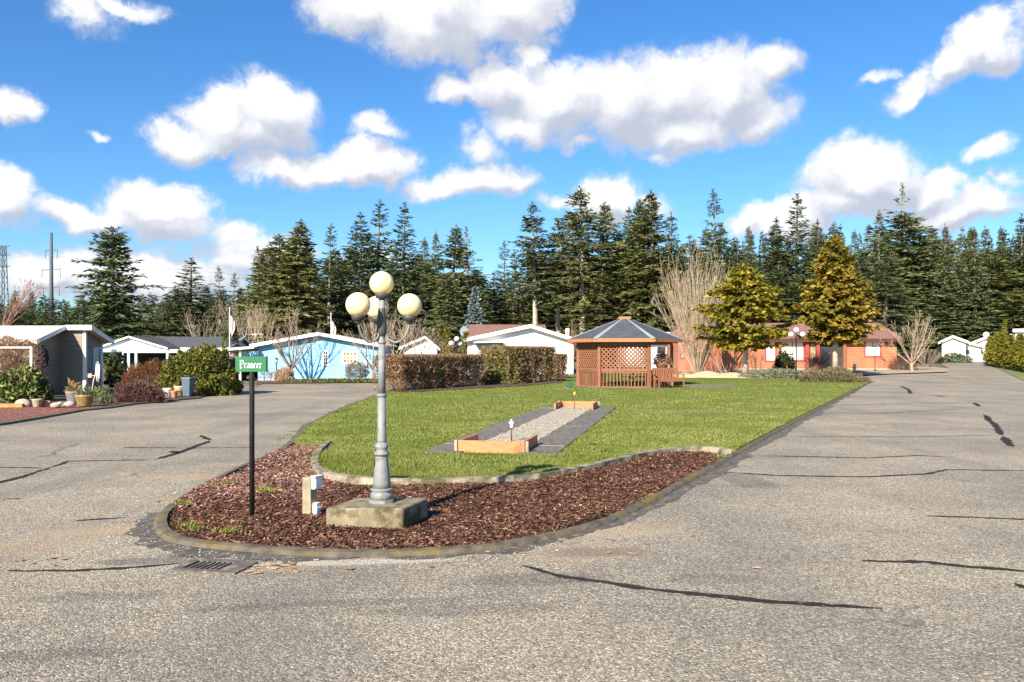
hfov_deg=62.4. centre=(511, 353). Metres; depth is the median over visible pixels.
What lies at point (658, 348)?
window
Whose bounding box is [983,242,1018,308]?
conifer
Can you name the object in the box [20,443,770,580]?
leaf litter
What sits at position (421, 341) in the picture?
bare tree
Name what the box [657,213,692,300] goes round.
conifer
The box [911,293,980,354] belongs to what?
conifer
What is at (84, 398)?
plant pot
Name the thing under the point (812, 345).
window
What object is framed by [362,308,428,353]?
bare tree
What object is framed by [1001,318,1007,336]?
conical shrub
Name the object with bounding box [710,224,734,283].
conifer
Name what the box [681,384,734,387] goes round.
path
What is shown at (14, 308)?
bare tree
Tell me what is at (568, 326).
conifer
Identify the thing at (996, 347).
arborvitae
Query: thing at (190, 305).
conifer
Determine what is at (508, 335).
white house
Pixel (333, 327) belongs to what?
flag
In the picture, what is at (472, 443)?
pit box
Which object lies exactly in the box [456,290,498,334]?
conifer
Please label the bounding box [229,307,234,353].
flagpole
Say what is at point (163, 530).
kerb
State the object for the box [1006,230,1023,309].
conifer
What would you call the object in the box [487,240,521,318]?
conifer
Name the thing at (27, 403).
rock
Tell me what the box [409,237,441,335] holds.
conifer
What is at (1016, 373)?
yard
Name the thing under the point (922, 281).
conifer
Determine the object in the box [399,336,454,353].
white house
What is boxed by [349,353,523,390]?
hedge
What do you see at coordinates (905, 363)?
shrub
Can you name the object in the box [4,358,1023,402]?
ground
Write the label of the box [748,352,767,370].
shrub
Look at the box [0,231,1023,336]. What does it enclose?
wood
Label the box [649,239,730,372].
bare tree
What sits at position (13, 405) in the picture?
landscape timber
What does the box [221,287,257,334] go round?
conifer
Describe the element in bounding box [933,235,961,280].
conifer
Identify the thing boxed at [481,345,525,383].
shrub
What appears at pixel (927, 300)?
conifer
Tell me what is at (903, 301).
conifer
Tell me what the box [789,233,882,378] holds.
golden cypress
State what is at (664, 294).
conifer
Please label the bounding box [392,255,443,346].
conifer
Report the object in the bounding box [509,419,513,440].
stake
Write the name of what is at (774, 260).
conifer
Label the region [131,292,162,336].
conifer
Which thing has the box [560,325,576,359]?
bare shrub
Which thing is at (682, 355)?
window
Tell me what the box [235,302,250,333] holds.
conifer
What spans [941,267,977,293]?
conifer
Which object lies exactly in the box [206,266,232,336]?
conifer
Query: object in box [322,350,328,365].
window
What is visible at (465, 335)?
arborvitae
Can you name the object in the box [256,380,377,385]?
planting bed
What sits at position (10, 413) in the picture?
lava rock bed
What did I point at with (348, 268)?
conifer
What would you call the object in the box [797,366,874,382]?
ground cover
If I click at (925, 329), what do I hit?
conifer
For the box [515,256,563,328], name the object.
conifer
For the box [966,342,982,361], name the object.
white home
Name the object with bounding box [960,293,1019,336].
conifer
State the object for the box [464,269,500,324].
conifer
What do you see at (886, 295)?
conifer
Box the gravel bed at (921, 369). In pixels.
[682,366,949,375]
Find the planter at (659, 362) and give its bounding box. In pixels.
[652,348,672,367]
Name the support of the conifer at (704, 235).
on the ground at (246, 382)
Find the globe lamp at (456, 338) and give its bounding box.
[449,336,461,353]
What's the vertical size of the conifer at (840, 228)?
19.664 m
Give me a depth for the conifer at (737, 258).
121.35 m
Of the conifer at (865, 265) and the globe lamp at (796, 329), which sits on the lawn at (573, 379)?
the globe lamp at (796, 329)
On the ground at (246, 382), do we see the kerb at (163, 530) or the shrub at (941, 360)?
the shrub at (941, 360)
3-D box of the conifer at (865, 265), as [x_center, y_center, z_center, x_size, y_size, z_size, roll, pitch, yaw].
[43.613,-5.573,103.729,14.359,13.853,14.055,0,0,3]
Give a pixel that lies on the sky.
(203, 130)
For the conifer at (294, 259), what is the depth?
94.14 m
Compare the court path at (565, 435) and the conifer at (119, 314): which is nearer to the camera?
the court path at (565, 435)
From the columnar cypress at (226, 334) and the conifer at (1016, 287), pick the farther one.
the conifer at (1016, 287)
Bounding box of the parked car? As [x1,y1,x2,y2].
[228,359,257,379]
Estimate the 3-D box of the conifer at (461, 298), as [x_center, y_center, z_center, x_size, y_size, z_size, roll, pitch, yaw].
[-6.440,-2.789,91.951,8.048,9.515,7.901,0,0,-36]
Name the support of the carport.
on the ground at (246, 382)
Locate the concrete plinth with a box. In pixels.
[326,498,427,529]
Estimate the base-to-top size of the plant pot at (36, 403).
0.262 m
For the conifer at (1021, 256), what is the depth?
121.94 m
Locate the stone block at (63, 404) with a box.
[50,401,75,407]
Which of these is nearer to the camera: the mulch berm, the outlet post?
the outlet post
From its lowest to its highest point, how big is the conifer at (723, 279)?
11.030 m
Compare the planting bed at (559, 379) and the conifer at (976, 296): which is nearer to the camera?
the planting bed at (559, 379)
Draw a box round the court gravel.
[485,407,591,440]
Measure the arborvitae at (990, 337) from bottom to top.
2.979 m
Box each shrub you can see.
[93,384,114,397]
[95,393,115,403]
[103,350,131,387]
[257,367,275,380]
[273,366,294,381]
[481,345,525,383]
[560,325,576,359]
[706,324,758,372]
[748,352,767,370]
[888,356,917,369]
[908,347,942,366]
[921,351,945,363]
[944,352,974,362]
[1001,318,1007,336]
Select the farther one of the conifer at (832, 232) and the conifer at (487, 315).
the conifer at (832, 232)
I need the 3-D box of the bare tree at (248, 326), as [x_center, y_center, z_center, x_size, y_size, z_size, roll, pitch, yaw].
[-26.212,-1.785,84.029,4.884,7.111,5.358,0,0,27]
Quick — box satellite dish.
[460,327,467,335]
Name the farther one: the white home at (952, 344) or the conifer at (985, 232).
the conifer at (985, 232)
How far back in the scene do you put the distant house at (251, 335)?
104.00 m
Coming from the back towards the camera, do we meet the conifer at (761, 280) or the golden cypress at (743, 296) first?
the conifer at (761, 280)
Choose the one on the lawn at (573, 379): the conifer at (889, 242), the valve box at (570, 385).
the valve box at (570, 385)
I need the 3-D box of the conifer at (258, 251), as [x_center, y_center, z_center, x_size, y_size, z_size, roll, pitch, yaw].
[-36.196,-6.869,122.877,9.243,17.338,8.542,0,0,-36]
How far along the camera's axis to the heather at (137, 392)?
28.88 m
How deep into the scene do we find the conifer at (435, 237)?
111.73 m
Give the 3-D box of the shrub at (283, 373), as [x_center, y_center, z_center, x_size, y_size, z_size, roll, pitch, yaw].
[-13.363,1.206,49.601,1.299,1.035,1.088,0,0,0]
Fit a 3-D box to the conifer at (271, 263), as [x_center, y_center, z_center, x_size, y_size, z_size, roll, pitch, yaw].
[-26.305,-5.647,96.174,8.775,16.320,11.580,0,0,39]
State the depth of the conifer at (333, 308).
107.83 m
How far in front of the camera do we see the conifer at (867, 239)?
129.54 m
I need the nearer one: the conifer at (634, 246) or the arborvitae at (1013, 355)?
the arborvitae at (1013, 355)
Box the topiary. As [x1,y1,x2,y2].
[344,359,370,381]
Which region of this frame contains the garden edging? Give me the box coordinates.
[311,440,731,485]
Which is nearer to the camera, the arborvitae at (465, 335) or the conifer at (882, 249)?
the arborvitae at (465, 335)
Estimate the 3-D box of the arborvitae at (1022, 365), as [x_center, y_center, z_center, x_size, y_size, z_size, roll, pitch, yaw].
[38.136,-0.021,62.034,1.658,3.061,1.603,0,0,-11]
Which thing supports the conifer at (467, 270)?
on the ground at (246, 382)
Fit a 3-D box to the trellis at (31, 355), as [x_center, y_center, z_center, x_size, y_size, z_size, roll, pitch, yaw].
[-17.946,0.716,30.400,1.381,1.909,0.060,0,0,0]
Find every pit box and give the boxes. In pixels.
[454,434,537,453]
[554,401,599,409]
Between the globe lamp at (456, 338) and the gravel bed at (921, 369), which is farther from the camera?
the gravel bed at (921, 369)
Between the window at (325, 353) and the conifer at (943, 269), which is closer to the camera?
the window at (325, 353)
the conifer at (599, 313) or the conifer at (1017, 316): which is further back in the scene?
the conifer at (1017, 316)
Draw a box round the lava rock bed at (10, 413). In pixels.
[0,402,104,421]
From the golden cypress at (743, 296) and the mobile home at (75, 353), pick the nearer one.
the mobile home at (75, 353)
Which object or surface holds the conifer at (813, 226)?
on the ground at (246, 382)
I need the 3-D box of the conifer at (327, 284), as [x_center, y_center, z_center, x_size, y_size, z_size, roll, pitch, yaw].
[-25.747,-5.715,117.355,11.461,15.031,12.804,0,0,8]
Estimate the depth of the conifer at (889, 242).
121.49 m
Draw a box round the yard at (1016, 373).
[994,366,1023,379]
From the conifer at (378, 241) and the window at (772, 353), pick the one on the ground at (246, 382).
the conifer at (378, 241)
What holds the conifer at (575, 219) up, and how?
on the ground at (246, 382)
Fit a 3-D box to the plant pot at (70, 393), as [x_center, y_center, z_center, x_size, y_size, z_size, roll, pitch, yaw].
[-14.713,1.224,28.322,0.612,0.893,0.601,0,0,16]
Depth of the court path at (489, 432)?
18.10 m
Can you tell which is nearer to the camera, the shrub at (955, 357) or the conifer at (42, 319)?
the shrub at (955, 357)
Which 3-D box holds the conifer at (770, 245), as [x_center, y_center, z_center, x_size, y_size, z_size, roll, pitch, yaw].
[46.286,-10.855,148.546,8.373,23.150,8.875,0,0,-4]
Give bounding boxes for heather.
[112,379,167,402]
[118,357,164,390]
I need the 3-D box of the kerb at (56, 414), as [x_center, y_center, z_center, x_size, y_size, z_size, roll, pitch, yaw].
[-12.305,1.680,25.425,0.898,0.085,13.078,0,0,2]
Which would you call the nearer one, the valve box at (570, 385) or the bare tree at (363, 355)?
the valve box at (570, 385)
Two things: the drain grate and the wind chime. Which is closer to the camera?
the drain grate
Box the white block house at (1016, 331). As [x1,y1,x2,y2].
[1013,329,1023,338]
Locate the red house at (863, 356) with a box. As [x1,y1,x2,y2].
[676,323,904,369]
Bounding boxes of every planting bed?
[11,391,206,406]
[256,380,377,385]
[393,374,567,391]
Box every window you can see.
[93,347,101,370]
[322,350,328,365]
[342,351,357,363]
[656,346,666,358]
[680,345,684,357]
[765,342,776,361]
[780,342,804,361]
[810,343,815,358]
[864,342,880,356]
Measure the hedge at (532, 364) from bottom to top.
2.225 m
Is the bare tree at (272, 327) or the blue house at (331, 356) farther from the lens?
the bare tree at (272, 327)
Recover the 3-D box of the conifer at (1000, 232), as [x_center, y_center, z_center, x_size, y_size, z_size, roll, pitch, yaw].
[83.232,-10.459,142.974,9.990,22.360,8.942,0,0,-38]
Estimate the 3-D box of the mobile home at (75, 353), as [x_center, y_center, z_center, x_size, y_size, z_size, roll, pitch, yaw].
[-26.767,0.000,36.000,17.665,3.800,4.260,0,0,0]
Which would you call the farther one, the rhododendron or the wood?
the wood
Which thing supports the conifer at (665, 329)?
on the ground at (246, 382)
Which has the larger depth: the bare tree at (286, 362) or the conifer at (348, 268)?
the conifer at (348, 268)
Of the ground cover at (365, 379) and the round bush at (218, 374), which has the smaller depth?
the round bush at (218, 374)
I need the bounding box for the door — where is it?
[820,343,830,367]
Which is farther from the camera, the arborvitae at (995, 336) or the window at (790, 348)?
the arborvitae at (995, 336)
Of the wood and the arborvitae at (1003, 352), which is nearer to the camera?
the arborvitae at (1003, 352)
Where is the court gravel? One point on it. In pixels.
(542, 426)
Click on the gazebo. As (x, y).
(621, 332)
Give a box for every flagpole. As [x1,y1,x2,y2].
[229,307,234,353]
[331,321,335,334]
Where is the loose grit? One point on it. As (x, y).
(282, 557)
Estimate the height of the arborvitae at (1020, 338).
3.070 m
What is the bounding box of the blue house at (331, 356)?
[249,332,397,380]
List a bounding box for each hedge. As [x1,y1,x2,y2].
[0,335,46,397]
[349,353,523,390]
[475,345,564,382]
[542,353,576,377]
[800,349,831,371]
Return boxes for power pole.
[43,232,60,323]
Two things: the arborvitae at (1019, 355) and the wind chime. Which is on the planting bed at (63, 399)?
the wind chime
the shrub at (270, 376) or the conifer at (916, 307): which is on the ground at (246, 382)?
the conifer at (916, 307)
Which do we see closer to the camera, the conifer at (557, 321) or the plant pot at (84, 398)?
the plant pot at (84, 398)
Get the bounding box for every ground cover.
[275,377,402,381]
[736,367,804,378]
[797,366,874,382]
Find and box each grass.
[296,440,736,478]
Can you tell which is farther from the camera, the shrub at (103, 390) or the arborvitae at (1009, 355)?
the arborvitae at (1009, 355)
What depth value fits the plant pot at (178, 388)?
33.34 m
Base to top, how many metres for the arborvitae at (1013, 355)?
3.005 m
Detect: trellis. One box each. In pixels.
[0,347,32,397]
[38,345,48,368]
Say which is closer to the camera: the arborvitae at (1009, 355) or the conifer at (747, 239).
the arborvitae at (1009, 355)
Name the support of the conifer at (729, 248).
on the ground at (246, 382)
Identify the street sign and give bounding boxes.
[235,356,267,515]
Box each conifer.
[0,290,33,325]
[0,303,6,325]
[17,291,42,325]
[32,297,62,325]
[54,301,81,325]
[59,226,166,369]
[63,303,89,324]
[84,297,110,334]
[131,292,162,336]
[142,257,230,336]
[146,300,179,335]
[160,285,183,335]
[181,285,228,335]
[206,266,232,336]
[209,289,230,330]
[218,274,248,336]
[219,245,276,333]
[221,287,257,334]
[230,232,327,341]
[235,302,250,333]
[237,246,270,331]
[257,219,340,340]
[263,248,327,332]
[312,223,357,335]
[316,248,358,333]
[319,261,351,330]
[320,211,419,349]
[340,200,423,349]
[342,246,363,331]
[366,202,436,353]
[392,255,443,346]
[402,225,485,342]
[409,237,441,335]
[424,275,464,364]
[426,231,444,318]
[436,284,468,350]
[440,226,494,317]
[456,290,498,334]
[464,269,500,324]
[486,277,520,324]
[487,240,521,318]
[492,289,554,331]
[499,252,529,320]
[502,201,560,324]
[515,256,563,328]
[523,220,586,332]
[530,251,579,352]
[537,186,628,333]
[554,249,603,358]
[562,202,631,358]
[564,268,628,363]
[592,234,628,325]
[603,264,639,359]
[604,189,690,331]
[610,199,670,329]
[616,206,636,293]
[645,246,706,331]
[655,270,688,326]
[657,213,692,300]
[668,263,727,322]
[678,245,694,300]
[680,234,713,293]
[689,244,718,320]
[691,188,734,290]
[695,273,731,319]
[698,227,717,295]
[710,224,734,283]
[718,238,751,301]
[722,241,747,275]
[740,226,761,268]
[744,232,764,272]
[752,216,795,295]
[756,271,775,322]
[758,233,773,283]
[759,264,809,322]
[761,227,782,270]
[773,193,818,311]
[775,275,815,322]
[799,224,823,276]
[805,219,825,275]
[812,221,844,276]
[836,224,846,246]
[849,229,860,269]
[851,253,922,349]
[855,224,881,277]
[856,211,979,353]
[861,210,899,309]
[866,252,941,361]
[867,281,953,360]
[868,230,914,325]
[883,182,927,278]
[893,308,942,356]
[894,253,961,349]
[898,297,947,354]
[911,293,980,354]
[916,299,982,349]
[920,227,945,262]
[920,230,947,282]
[922,224,969,348]
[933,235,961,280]
[934,277,998,335]
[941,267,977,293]
[950,227,1002,341]
[950,300,1002,337]
[951,249,1023,323]
[952,228,970,280]
[955,226,980,282]
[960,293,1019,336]
[970,226,998,290]
[980,230,1023,310]
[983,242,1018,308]
[983,294,1023,333]
[988,226,1010,268]
[991,298,1023,334]
[992,270,1023,298]
[996,272,1023,298]
[997,213,1023,301]
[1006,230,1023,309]
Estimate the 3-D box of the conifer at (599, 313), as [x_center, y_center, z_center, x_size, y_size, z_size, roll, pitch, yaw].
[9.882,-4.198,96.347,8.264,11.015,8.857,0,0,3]
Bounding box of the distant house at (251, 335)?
[238,334,264,342]
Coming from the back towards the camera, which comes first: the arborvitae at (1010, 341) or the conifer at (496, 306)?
the conifer at (496, 306)
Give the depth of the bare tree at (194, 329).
79.84 m
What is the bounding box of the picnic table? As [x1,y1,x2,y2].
[622,371,660,385]
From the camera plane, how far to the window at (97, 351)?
37.31 m
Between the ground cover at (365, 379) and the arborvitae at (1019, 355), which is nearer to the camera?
the ground cover at (365, 379)
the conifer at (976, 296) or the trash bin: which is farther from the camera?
the conifer at (976, 296)
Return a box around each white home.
[938,335,969,355]
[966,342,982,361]
[969,336,987,361]
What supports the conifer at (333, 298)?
on the ground at (246, 382)
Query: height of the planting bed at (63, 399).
0.001 m
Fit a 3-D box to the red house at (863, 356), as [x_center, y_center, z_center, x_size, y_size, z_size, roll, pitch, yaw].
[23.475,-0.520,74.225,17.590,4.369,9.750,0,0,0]
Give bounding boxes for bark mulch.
[167,451,724,549]
[174,443,357,512]
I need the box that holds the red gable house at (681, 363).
[667,327,721,371]
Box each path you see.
[424,406,560,453]
[517,407,615,455]
[574,384,673,387]
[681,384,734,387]
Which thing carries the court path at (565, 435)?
on the lawn at (573, 379)
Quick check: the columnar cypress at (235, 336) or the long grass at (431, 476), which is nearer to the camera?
the long grass at (431, 476)
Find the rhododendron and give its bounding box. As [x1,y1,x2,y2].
[0,363,56,402]
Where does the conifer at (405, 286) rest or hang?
on the ground at (246, 382)
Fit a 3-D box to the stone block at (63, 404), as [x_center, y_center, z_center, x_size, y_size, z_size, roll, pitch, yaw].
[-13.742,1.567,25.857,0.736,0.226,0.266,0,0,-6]
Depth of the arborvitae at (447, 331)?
58.52 m
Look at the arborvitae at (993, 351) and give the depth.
78.97 m
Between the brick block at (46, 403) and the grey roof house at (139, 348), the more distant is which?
the grey roof house at (139, 348)
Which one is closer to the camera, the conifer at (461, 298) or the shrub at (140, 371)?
the shrub at (140, 371)
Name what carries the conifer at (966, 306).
on the ground at (246, 382)
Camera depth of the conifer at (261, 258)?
110.78 m
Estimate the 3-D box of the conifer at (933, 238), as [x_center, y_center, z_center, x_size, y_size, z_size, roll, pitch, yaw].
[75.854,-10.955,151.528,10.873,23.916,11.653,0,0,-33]
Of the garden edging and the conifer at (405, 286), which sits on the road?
the garden edging
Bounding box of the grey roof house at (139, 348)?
[103,336,251,372]
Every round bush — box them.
[156,343,244,395]
[772,349,794,368]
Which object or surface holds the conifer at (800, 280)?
on the ground at (246, 382)
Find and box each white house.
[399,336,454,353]
[463,324,572,374]
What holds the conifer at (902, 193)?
on the ground at (246, 382)
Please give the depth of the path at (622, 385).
42.65 m
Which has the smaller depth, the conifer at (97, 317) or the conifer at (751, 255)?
the conifer at (751, 255)
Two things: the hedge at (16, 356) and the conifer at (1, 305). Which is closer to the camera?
the hedge at (16, 356)
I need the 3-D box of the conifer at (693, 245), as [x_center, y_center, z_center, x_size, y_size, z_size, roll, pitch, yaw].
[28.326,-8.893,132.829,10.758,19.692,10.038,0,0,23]
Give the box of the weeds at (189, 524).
[172,438,753,533]
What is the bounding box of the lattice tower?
[0,246,9,314]
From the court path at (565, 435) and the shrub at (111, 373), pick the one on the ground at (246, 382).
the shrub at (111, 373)
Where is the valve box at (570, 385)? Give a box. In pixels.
[567,382,572,387]
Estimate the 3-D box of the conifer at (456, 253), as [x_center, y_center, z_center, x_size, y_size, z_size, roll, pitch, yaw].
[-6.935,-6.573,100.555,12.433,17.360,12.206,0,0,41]
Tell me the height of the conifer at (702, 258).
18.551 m
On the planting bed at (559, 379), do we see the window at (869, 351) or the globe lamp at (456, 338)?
the globe lamp at (456, 338)
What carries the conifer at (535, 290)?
on the ground at (246, 382)
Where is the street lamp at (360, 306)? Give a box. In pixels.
[346,271,421,503]
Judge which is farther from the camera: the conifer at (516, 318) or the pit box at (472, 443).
the conifer at (516, 318)
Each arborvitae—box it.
[436,328,449,353]
[442,326,453,353]
[458,331,469,376]
[981,335,989,364]
[983,336,992,365]
[986,333,997,364]
[988,336,998,366]
[991,332,1005,363]
[993,346,1004,367]
[994,332,1005,366]
[999,337,1010,368]
[1004,333,1014,367]
[1006,335,1023,369]
[1008,334,1021,370]
[1014,333,1023,370]
[1015,340,1023,369]
[1019,353,1023,370]
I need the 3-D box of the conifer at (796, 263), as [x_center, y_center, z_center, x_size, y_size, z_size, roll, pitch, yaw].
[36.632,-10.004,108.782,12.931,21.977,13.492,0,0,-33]
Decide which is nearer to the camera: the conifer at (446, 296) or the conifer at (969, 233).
the conifer at (446, 296)
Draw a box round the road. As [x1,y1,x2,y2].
[0,361,1023,681]
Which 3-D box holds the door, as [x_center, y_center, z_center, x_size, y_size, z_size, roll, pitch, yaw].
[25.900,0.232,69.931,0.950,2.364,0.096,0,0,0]
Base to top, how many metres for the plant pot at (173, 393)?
0.272 m
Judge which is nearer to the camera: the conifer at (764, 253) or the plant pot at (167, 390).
the plant pot at (167, 390)
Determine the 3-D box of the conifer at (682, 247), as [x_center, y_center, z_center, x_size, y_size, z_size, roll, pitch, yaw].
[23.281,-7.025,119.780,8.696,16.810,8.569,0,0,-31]
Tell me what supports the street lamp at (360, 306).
on the concrete plinth
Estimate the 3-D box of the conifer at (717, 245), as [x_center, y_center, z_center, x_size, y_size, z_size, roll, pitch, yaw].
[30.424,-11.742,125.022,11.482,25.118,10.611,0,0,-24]
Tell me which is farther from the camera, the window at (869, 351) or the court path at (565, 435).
the window at (869, 351)
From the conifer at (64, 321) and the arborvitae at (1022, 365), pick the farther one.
the conifer at (64, 321)
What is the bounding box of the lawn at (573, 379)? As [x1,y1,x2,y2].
[294,374,867,475]
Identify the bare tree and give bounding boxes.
[0,279,42,325]
[171,307,233,336]
[216,299,277,352]
[239,304,284,341]
[266,306,333,369]
[340,312,400,378]
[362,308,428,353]
[387,317,440,365]
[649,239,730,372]
[878,309,937,370]
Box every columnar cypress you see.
[221,330,228,348]
[228,327,240,357]
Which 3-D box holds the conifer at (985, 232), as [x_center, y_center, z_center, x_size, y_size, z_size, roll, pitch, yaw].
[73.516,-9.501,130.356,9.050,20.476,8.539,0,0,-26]
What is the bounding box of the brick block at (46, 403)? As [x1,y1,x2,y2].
[41,401,51,406]
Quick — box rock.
[15,399,31,406]
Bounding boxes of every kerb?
[0,397,202,425]
[153,382,870,556]
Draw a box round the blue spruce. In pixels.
[457,286,487,353]
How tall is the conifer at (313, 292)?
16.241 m
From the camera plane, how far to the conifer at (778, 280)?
98.23 m
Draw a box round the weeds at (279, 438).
[266,413,329,440]
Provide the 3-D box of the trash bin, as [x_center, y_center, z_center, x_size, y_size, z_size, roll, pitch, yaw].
[-12.495,1.298,32.598,0.394,0.744,0.442,0,0,10]
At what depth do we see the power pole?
189.73 m
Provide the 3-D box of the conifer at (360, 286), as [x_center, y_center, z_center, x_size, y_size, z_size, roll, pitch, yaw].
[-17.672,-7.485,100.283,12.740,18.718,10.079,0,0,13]
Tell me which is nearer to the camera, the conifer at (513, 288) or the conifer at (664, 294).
the conifer at (664, 294)
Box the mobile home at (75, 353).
[0,325,114,393]
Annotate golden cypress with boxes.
[690,260,798,374]
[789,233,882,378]
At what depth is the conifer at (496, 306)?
123.41 m
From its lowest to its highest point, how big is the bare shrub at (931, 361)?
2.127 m
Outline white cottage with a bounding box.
[616,332,669,369]
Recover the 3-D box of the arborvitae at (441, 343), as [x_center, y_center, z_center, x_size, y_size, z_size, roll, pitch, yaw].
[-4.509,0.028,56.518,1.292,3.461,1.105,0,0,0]
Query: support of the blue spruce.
on the ground at (246, 382)
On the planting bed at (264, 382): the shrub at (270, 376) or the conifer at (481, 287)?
the shrub at (270, 376)
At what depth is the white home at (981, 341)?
102.29 m
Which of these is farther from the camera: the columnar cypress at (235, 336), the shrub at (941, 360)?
the shrub at (941, 360)
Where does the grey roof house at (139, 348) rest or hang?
on the ground at (246, 382)
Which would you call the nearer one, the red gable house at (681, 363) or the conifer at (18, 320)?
the red gable house at (681, 363)
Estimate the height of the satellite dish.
1.110 m
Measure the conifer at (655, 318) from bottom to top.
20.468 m
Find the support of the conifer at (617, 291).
on the ground at (246, 382)
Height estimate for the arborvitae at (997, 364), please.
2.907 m
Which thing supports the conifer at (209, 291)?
on the ground at (246, 382)
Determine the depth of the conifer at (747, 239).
149.19 m
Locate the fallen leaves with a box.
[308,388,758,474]
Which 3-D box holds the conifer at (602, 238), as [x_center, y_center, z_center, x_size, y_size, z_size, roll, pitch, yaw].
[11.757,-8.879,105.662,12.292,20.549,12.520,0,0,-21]
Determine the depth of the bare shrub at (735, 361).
58.09 m
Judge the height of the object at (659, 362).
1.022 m
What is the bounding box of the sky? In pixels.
[0,0,1023,323]
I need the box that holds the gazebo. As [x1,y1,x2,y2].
[567,317,682,387]
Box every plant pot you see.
[31,399,42,407]
[63,379,80,402]
[74,383,94,406]
[162,388,171,397]
[170,390,177,397]
[174,386,182,395]
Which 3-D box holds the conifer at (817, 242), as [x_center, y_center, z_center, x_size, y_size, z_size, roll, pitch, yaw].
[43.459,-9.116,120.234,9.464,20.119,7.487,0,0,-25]
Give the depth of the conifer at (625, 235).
111.98 m
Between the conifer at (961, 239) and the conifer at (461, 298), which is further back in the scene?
the conifer at (961, 239)
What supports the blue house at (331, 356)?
on the ground at (246, 382)
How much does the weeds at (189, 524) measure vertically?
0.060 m
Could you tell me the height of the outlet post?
0.447 m
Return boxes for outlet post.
[302,474,323,515]
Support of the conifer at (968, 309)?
on the ground at (246, 382)
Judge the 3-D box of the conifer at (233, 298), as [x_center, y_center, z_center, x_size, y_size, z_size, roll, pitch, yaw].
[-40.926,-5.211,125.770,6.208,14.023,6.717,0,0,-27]
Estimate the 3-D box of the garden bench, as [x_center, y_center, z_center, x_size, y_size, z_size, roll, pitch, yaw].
[7.430,1.168,40.165,1.355,0.966,0.769,0,0,-16]
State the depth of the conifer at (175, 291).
154.55 m
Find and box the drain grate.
[170,558,258,574]
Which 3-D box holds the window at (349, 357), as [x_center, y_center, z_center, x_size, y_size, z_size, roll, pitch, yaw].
[-10.011,0.261,52.174,0.980,0.820,0.048,0,0,0]
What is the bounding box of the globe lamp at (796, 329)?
[788,327,804,378]
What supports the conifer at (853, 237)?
on the ground at (246, 382)
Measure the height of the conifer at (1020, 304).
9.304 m
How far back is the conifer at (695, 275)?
103.61 m
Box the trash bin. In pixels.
[181,377,195,395]
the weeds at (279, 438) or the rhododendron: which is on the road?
the weeds at (279, 438)
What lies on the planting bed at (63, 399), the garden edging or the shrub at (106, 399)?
the shrub at (106, 399)
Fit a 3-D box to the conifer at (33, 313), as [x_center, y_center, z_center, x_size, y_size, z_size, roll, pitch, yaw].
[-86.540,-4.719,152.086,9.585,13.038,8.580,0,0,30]
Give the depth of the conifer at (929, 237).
140.40 m
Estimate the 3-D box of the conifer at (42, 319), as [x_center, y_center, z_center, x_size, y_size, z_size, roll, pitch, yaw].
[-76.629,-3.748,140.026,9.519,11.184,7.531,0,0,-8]
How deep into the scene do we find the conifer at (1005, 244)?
123.49 m
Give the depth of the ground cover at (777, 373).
52.67 m
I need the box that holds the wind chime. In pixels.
[88,362,99,389]
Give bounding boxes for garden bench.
[652,368,684,387]
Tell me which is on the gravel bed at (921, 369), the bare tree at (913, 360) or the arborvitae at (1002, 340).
the bare tree at (913, 360)
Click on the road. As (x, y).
(872, 529)
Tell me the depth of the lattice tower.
230.48 m
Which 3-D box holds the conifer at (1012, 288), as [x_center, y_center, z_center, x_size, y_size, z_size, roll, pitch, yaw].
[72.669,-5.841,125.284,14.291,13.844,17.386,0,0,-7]
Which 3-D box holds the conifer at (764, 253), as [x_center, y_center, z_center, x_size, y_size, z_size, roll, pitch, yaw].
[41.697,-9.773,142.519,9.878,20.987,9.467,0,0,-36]
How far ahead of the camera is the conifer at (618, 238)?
110.37 m
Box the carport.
[220,346,258,380]
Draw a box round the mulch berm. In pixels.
[669,371,751,377]
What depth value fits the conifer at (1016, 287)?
121.48 m
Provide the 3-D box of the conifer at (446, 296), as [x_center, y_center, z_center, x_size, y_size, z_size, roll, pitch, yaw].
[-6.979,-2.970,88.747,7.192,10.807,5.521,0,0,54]
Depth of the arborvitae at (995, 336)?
80.72 m
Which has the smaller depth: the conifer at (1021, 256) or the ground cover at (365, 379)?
the ground cover at (365, 379)
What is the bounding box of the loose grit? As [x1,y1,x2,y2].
[66,446,570,573]
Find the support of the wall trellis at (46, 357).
attached to the mobile home at (75, 353)
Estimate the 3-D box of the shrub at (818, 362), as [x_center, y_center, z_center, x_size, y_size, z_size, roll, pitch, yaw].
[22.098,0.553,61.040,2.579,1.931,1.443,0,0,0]
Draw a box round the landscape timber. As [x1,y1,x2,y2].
[0,403,23,406]
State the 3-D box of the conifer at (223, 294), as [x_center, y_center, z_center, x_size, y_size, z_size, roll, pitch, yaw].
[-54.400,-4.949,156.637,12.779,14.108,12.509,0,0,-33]

